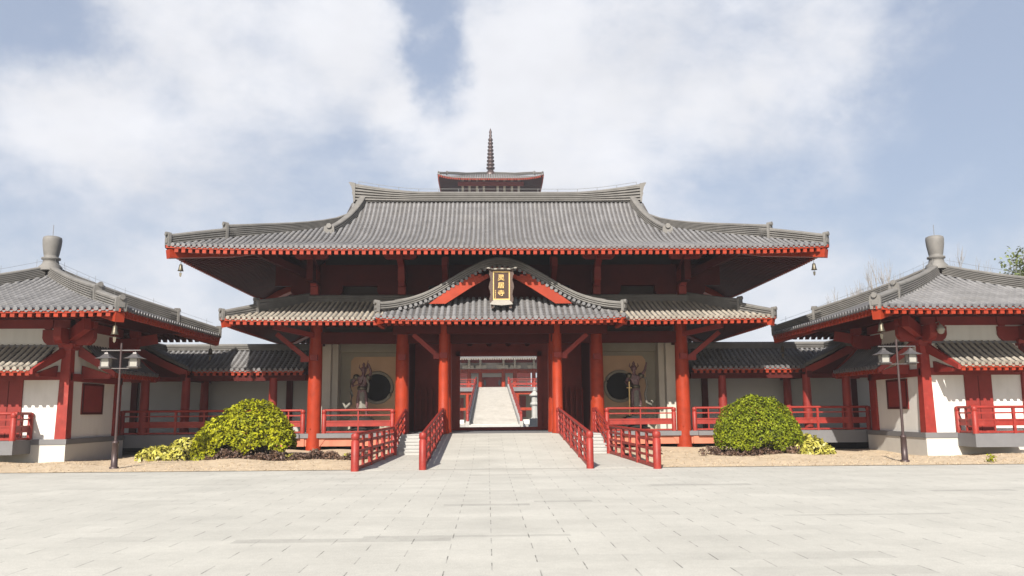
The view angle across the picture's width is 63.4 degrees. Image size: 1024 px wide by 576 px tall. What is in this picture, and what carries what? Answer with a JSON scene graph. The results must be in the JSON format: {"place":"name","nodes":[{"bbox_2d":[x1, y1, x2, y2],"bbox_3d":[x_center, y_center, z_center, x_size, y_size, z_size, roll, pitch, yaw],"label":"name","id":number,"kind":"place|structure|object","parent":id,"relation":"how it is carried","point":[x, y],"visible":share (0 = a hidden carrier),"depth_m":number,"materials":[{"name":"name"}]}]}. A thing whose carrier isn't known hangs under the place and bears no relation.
{"place":"outdoors","nodes":[
{"label":"outdoors","id":0,"kind":"place"},
{"bbox_2d":[0,447,386,472],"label":"gravel bed","id":1,"kind":"structure","parent":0,"point":[221,462],"depth_m":25.26,"materials":[{"name":"beige gravel"}]},
{"bbox_2d":[96,343,144,468],"bbox_3d":[-11.740,3.492,24.705,1.340,3.700,0.500,0,-8,-2],"label":"street lamp","id":2,"kind":"object","parent":1,"relation":"on","point":[107,358],"visible":1,"depth_m":24.77,"materials":[{"name":"grey metal"}]},
{"bbox_2d":[134,437,225,461],"bbox_3d":[-11.530,5.689,29.165,3.364,0.885,1.484,0,-8,-2],"label":"shrub","id":3,"kind":"object","parent":1,"relation":"on","point":[171,452],"visible":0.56,"depth_m":28.84,"materials":[{"name":"yellow plant"}]},
{"bbox_2d":[189,398,297,460],"bbox_3d":[-9.365,4.985,29.219,3.615,2.222,2.954,0,-8,-2],"label":"shrub","id":4,"kind":"object","parent":1,"relation":"on","point":[275,426],"visible":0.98,"depth_m":28.37,"materials":[{"name":"green plant"}]},
{"bbox_2d":[204,447,373,460],"bbox_3d":[-7.544,5.673,28.270,5.601,0.529,1.124,0,-8,-2],"label":"ground cover","id":5,"kind":"object","parent":1,"relation":"on","point":[271,456],"visible":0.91,"depth_m":27.88,"materials":[{"name":"brown plant"}]},
{"bbox_2d":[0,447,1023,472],"bbox_3d":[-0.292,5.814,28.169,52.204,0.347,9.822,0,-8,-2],"label":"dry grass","id":6,"kind":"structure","parent":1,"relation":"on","point":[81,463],"depth_m":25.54,"materials":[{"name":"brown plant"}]},
{"bbox_2d":[359,455,418,469],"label":"side path","id":7,"kind":"structure","parent":0,"point":[402,462],"depth_m":25.55,"materials":[{"name":"stone"}]},
{"bbox_2d":[351,426,396,471],"bbox_3d":[-4.343,5.080,26.728,0.241,1.103,7.840,0,-8,0],"label":"railing","id":8,"kind":"object","parent":7,"relation":"on","point":[355,452],"visible":0.98,"depth_m":25.42,"materials":[{"name":"paint"}]},
{"bbox_2d":[460,423,528,426],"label":"court","id":9,"kind":"object","parent":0,"point":[464,425],"depth_m":80.87,"materials":[{"name":"grey stone"}]},
{"bbox_2d":[437,128,543,385],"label":"pagoda","id":10,"kind":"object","parent":9,"relation":"on","point":[490,180],"visible":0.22,"depth_m":121.09,"materials":[{"name":"tile"}]},
{"bbox_2d":[466,384,522,426],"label":"grand staircase","id":11,"kind":"structure","parent":9,"relation":"on","point":[493,407],"depth_m":74.38,"materials":[{"name":"stone"}]},
{"bbox_2d":[466,377,476,420],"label":"railing","id":12,"kind":"object","parent":11,"relation":"on","point":[470,405],"visible":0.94,"depth_m":74.18,"materials":[{"name":"paint"}]},
{"bbox_2d":[508,377,521,420],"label":"railing","id":13,"kind":"object","parent":11,"relation":"on","point":[515,400],"visible":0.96,"depth_m":74.39,"materials":[{"name":"paint"}]},
{"bbox_2d":[460,356,536,423],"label":"hall","id":14,"kind":"structure","parent":9,"relation":"on","point":[492,371],"depth_m":95.58,"materials":[{"name":"red wood"}]},
{"bbox_2d":[460,379,474,386],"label":"railing","id":15,"kind":"object","parent":14,"relation":"on","point":[466,383],"visible":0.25,"depth_m":91.92,"materials":[{"name":"paint"}]},
{"bbox_2d":[482,377,501,386],"bbox_3d":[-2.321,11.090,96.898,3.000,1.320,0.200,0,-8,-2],"label":"door","id":16,"kind":"structure","parent":14,"relation":"in","point":[490,381],"depth_m":96.81,"materials":[{"name":"paint"}]},
{"bbox_2d":[510,379,536,386],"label":"railing","id":17,"kind":"object","parent":14,"relation":"on","point":[526,383],"visible":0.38,"depth_m":92.09,"materials":[{"name":"paint"}]},
{"bbox_2d":[528,387,536,426],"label":"stone lantern","id":18,"kind":"object","parent":9,"relation":"on","point":[533,419],"visible":0.74,"depth_m":54.31,"materials":[{"name":"grey stone"}]},
{"bbox_2d":[0,464,1023,575],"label":"plaza","id":19,"kind":"structure","parent":0,"point":[929,520],"depth_m":12.11,"materials":[{"name":"stone"}]},
{"bbox_2d":[418,433,585,469],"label":"ramp","id":20,"kind":"structure","parent":19,"relation":"on","point":[504,451],"depth_m":27.19,"materials":[{"name":"stone"}]},
{"bbox_2d":[419,408,444,469],"bbox_3d":[-2.650,4.965,28.338,0.240,1.775,10.165,0,-8,-2],"label":"railing","id":21,"kind":"object","parent":20,"relation":"on","point":[432,433],"visible":1,"depth_m":25.84,"materials":[{"name":"paint"}]},
{"bbox_2d":[556,407,593,468],"bbox_3d":[2.048,4.953,28.477,0.240,1.775,10.165,0,-8,-2],"label":"railing","id":22,"kind":"object","parent":20,"relation":"on","point":[563,429],"visible":1,"depth_m":26.73,"materials":[{"name":"paint"}]},
{"bbox_2d":[0,0,1023,385],"label":"sky","id":23,"kind":"structure","parent":0,"point":[874,125],"materials":[{"name":"blue"}]},
{"bbox_2d":[56,454,1002,472],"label":"ground","id":24,"kind":"structure","parent":0,"point":[538,468],"depth_m":28.65,"materials":[{"name":"grey stone"}]},
{"bbox_2d":[0,225,221,462],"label":"pavilion","id":25,"kind":"structure","parent":24,"relation":"on","point":[57,322],"depth_m":30.06,"materials":[{"name":"tile"}]},
{"bbox_2d":[0,380,23,437],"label":"door","id":26,"kind":"structure","parent":25,"relation":"in","point":[11,391],"depth_m":29.71,"materials":[{"name":"red paint"}]},
{"bbox_2d":[0,412,33,440],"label":"railing","id":27,"kind":"object","parent":25,"relation":"on","point":[12,429],"visible":1,"depth_m":28.53,"materials":[{"name":"paint"}]},
{"bbox_2d":[80,383,103,414],"bbox_3d":[-16.039,4.244,31.653,0.135,1.160,1.670,0,-8,-2],"label":"window","id":28,"kind":"structure","parent":25,"relation":"in","point":[92,397],"depth_m":31.62,"materials":[{"name":"red paint"}]},
{"bbox_2d":[110,322,118,342],"bbox_3d":[-13.136,1.444,27.438,0.276,0.744,0.269,0,-8,-2],"label":"wind bell","id":29,"kind":"object","parent":25,"relation":"hanging from","point":[114,332],"visible":0.97,"depth_m":27.39,"materials":[{"name":"brown metal"}]},
{"bbox_2d":[207,345,212,359],"bbox_3d":[-13.413,2.875,36.856,0.264,0.713,0.257,0,-8,-2],"label":"wind bell","id":30,"kind":"object","parent":25,"relation":"hanging from","point":[210,351],"visible":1,"depth_m":36.81,"materials":[{"name":"brown metal"}]},
{"bbox_2d":[119,343,308,453],"bbox_3d":[-14.025,5.043,37.447,10.300,5.263,5.745,0,-8,-2],"label":"covered corridor","id":31,"kind":"object","parent":24,"relation":"on","point":[193,377],"visible":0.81,"depth_m":38.21,"materials":[{"name":"tile"}]},
{"bbox_2d":[119,409,305,434],"bbox_3d":[-12.558,5.637,34.781,7.580,1.039,0.495,0,-9,-6],"label":"railing","id":32,"kind":"object","parent":31,"relation":"on","point":[175,424],"visible":0.65,"depth_m":34.59,"materials":[{"name":"paint"}]},
{"bbox_2d":[164,182,829,454],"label":"temple gate","id":33,"kind":"structure","parent":24,"relation":"on","point":[391,286],"depth_m":36.09,"materials":[{"name":"tile"}]},
{"bbox_2d":[177,264,182,276],"bbox_3d":[-12.723,-0.739,31.852,0.240,0.650,0.234,0,-8,-2],"label":"wind bell","id":34,"kind":"object","parent":33,"relation":"hanging from","point":[180,268],"visible":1,"depth_m":31.81,"materials":[{"name":"brown metal"}]},
{"bbox_2d":[321,409,394,432],"bbox_3d":[-6.559,5.675,35.375,3.110,1.020,0.205,0,-8,-2],"label":"railing","id":35,"kind":"object","parent":33,"relation":"on","point":[358,423],"visible":0.94,"depth_m":35.35,"materials":[{"name":"paint"}]},
{"bbox_2d":[343,361,373,430],"bbox_3d":[-6.688,4.830,36.971,1.264,3.163,1.240,-7,-10,36],"label":"guardian statue","id":36,"kind":"object","parent":33,"relation":"on","point":[363,379],"visible":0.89,"depth_m":36.83,"materials":[{"name":"grey stone"}]},
{"bbox_2d":[366,371,393,403],"bbox_3d":[-6.217,4.595,38.257,1.530,1.530,0.150,0,-8,-2],"label":"round window","id":37,"kind":"structure","parent":33,"relation":"in","point":[381,384],"depth_m":38.29,"materials":[{"name":"paint"}]},
{"bbox_2d":[390,434,419,454],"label":"side steps","id":38,"kind":"structure","parent":33,"relation":"on","point":[408,444],"depth_m":31.35,"materials":[{"name":"stone"}]},
{"bbox_2d":[394,408,406,447],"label":"railing","id":39,"kind":"object","parent":38,"relation":"on","point":[403,419],"visible":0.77,"depth_m":32.66,"materials":[{"name":"paint"}]},
{"bbox_2d":[406,409,407,433],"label":"railing","id":40,"kind":"object","parent":33,"relation":"on","point":[406,420],"visible":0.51,"depth_m":33.94,"materials":[{"name":"paint"}]},
{"bbox_2d":[486,267,516,307],"bbox_3d":[-0.417,-0.015,32.578,1.240,1.613,0.446,0,-8,-2],"label":"name plaque","id":41,"kind":"object","parent":33,"relation":"hanging from","point":[501,286],"visible":1,"depth_m":32.58,"materials":[{"name":"gold metal"}]},
{"bbox_2d":[569,433,614,452],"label":"side steps","id":42,"kind":"structure","parent":33,"relation":"on","point":[599,444],"depth_m":31.55,"materials":[{"name":"stone"}]},
{"bbox_2d":[594,407,608,445],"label":"railing","id":43,"kind":"object","parent":42,"relation":"on","point":[596,416],"visible":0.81,"depth_m":32.91,"materials":[{"name":"paint"}]},
{"bbox_2d":[592,407,594,431],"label":"railing","id":44,"kind":"object","parent":33,"relation":"on","point":[593,427],"visible":0.59,"depth_m":35.34,"materials":[{"name":"paint"}]},
{"bbox_2d":[604,370,631,402],"bbox_3d":[5.018,4.568,38.591,1.530,1.530,0.150,0,-8,-2],"label":"round window","id":45,"kind":"structure","parent":33,"relation":"in","point":[615,388],"depth_m":38.62,"materials":[{"name":"paint"}]},
{"bbox_2d":[624,361,654,428],"bbox_3d":[5.560,4.841,37.324,1.280,3.080,1.240,7,-11,-39],"label":"guardian statue","id":46,"kind":"object","parent":33,"relation":"on","point":[633,378],"visible":0.86,"depth_m":37.20,"materials":[{"name":"grey stone"}]},
{"bbox_2d":[604,407,676,430],"bbox_3d":[5.536,5.645,35.734,3.110,1.020,0.205,0,-8,-2],"label":"railing","id":47,"kind":"object","parent":33,"relation":"on","point":[640,420],"visible":0.91,"depth_m":35.71,"materials":[{"name":"paint"}]},
{"bbox_2d":[811,260,816,275],"bbox_3d":[11.867,-0.798,32.583,0.240,0.650,0.234,0,-8,-2],"label":"wind bell","id":48,"kind":"object","parent":33,"relation":"hanging from","point":[814,267],"visible":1,"depth_m":32.55,"materials":[{"name":"brown metal"}]},
{"bbox_2d":[687,340,871,448],"bbox_3d":[12.863,4.977,38.246,10.300,5.263,5.745,0,-8,-2],"label":"covered corridor","id":49,"kind":"object","parent":24,"relation":"on","point":[722,374],"visible":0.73,"depth_m":38.83,"materials":[{"name":"tile"}]},
{"bbox_2d":[692,405,871,430],"bbox_3d":[11.559,5.579,35.498,7.580,1.039,0.495,-1,-8,3],"label":"railing","id":50,"kind":"object","parent":49,"relation":"on","point":[817,419],"visible":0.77,"depth_m":35.43,"materials":[{"name":"paint"}]},
{"bbox_2d":[826,281,863,302],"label":"bare tree","id":51,"kind":"object","parent":24,"relation":"on","point":[858,292],"visible":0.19,"depth_m":61.68,"materials":[{"name":"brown plant"}]},
{"bbox_2d":[850,264,887,295],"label":"bare tree","id":52,"kind":"object","parent":24,"relation":"on","point":[867,276],"visible":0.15,"depth_m":60.72,"materials":[{"name":"brown plant"}]},
{"bbox_2d":[863,257,901,288],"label":"bare tree","id":53,"kind":"object","parent":24,"relation":"on","point":[881,276],"visible":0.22,"depth_m":64.71,"materials":[{"name":"brown plant"}]},
{"bbox_2d":[771,225,1023,455],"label":"pavilion","id":54,"kind":"structure","parent":24,"relation":"on","point":[973,354],"depth_m":30.89,"materials":[{"name":"tile"}]},
{"bbox_2d":[780,343,784,356],"bbox_3d":[12.276,2.813,37.619,0.264,0.713,0.257,0,-8,-2],"label":"wind bell","id":55,"kind":"object","parent":54,"relation":"hanging from","point":[782,349],"visible":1,"depth_m":37.57,"materials":[{"name":"brown metal"}]},
{"bbox_2d":[877,319,884,338],"bbox_3d":[12.552,1.382,28.201,0.276,0.744,0.269,0,-8,-2],"label":"wind bell","id":56,"kind":"object","parent":54,"relation":"hanging from","point":[881,329],"visible":0.98,"depth_m":28.16,"materials":[{"name":"brown metal"}]},
{"bbox_2d":[885,379,908,408],"bbox_3d":[15.210,4.183,32.681,0.135,1.160,1.630,0,-8,-2],"label":"window","id":57,"kind":"structure","parent":54,"relation":"in","point":[892,393],"depth_m":32.71,"materials":[{"name":"red paint"}]},
{"bbox_2d":[935,321,944,333],"bbox_3d":[15.546,1.440,30.158,0.300,0.476,0.452,0,-8,-2],"label":"security camera","id":58,"kind":"object","parent":54,"relation":"attached to","point":[940,329],"visible":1,"depth_m":29.99,"materials":[{"name":"white plastic"}]},
{"bbox_2d":[963,375,993,430],"bbox_3d":[17.326,4.274,30.746,1.020,2.100,0.112,0,-8,-2],"label":"door","id":59,"kind":"structure","parent":54,"relation":"in","point":[978,388],"depth_m":30.75,"materials":[{"name":"red paint"}]},
{"bbox_2d":[954,405,1023,433],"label":"railing","id":60,"kind":"object","parent":54,"relation":"on","point":[974,422],"visible":1,"depth_m":29.51,"materials":[{"name":"paint"}]},
{"bbox_2d":[952,246,992,271],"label":"bare tree","id":61,"kind":"object","parent":24,"relation":"on","point":[961,259],"visible":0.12,"depth_m":61.69,"materials":[{"name":"brown plant"}]},
{"bbox_2d":[994,246,1023,275],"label":"leafy tree","id":62,"kind":"object","parent":24,"relation":"on","point":[1020,261],"visible":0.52,"depth_m":52.02,"materials":[{"name":"green plant"}]},
{"bbox_2d":[582,453,652,467],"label":"side path","id":63,"kind":"structure","parent":0,"point":[603,460],"depth_m":25.71,"materials":[{"name":"stone"}]},
{"bbox_2d":[606,425,661,468],"bbox_3d":[3.834,5.060,26.971,0.241,1.103,7.840,0,-8,-3],"label":"railing","id":64,"kind":"object","parent":63,"relation":"on","point":[656,449],"visible":1,"depth_m":25.70,"materials":[{"name":"paint"}]},
{"bbox_2d":[613,445,1023,466],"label":"gravel bed","id":65,"kind":"structure","parent":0,"point":[683,459],"depth_m":26.27,"materials":[{"name":"beige gravel"}]},
{"bbox_2d":[698,449,707,455],"bbox_3d":[6.620,5.678,28.680,0.294,0.301,0.332,8,-12,-44],"label":"weed","id":66,"kind":"object","parent":65,"relation":"on","point":[702,451],"visible":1,"depth_m":28.65,"materials":[{"name":"brown plant"}]},
{"bbox_2d":[706,445,800,455],"bbox_3d":[8.555,5.789,29.582,3.103,0.461,1.607,0,-8,-2],"label":"ground cover","id":67,"kind":"object","parent":65,"relation":"on","point":[755,451],"visible":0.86,"depth_m":29.04,"materials":[{"name":"brown plant"}]},
{"bbox_2d":[713,393,805,452],"bbox_3d":[8.957,4.989,30.289,3.255,2.280,3.049,0,-8,-2],"label":"shrub","id":68,"kind":"object","parent":65,"relation":"on","point":[780,424],"visible":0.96,"depth_m":29.42,"materials":[{"name":"green plant"}]},
{"bbox_2d":[775,432,836,454],"bbox_3d":[10.495,5.667,29.970,2.400,0.877,1.362,2,-9,-18],"label":"shrub","id":69,"kind":"object","parent":65,"relation":"on","point":[813,445],"visible":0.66,"depth_m":29.60,"materials":[{"name":"yellow plant"}]},
{"bbox_2d":[873,339,921,461],"bbox_3d":[11.815,3.404,25.228,1.340,3.691,0.500,0,-8,-2],"label":"street lamp","id":70,"kind":"object","parent":65,"relation":"on","point":[909,354],"visible":1,"depth_m":25.29,"materials":[{"name":"grey metal"}]},
{"bbox_2d":[986,453,996,461],"bbox_3d":[14.128,5.011,24.447,0.288,0.275,0.342,-7,-11,38],"label":"weed","id":71,"kind":"object","parent":65,"relation":"on","point":[992,457],"visible":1,"depth_m":24.42,"materials":[{"name":"green plant"}]}
]}

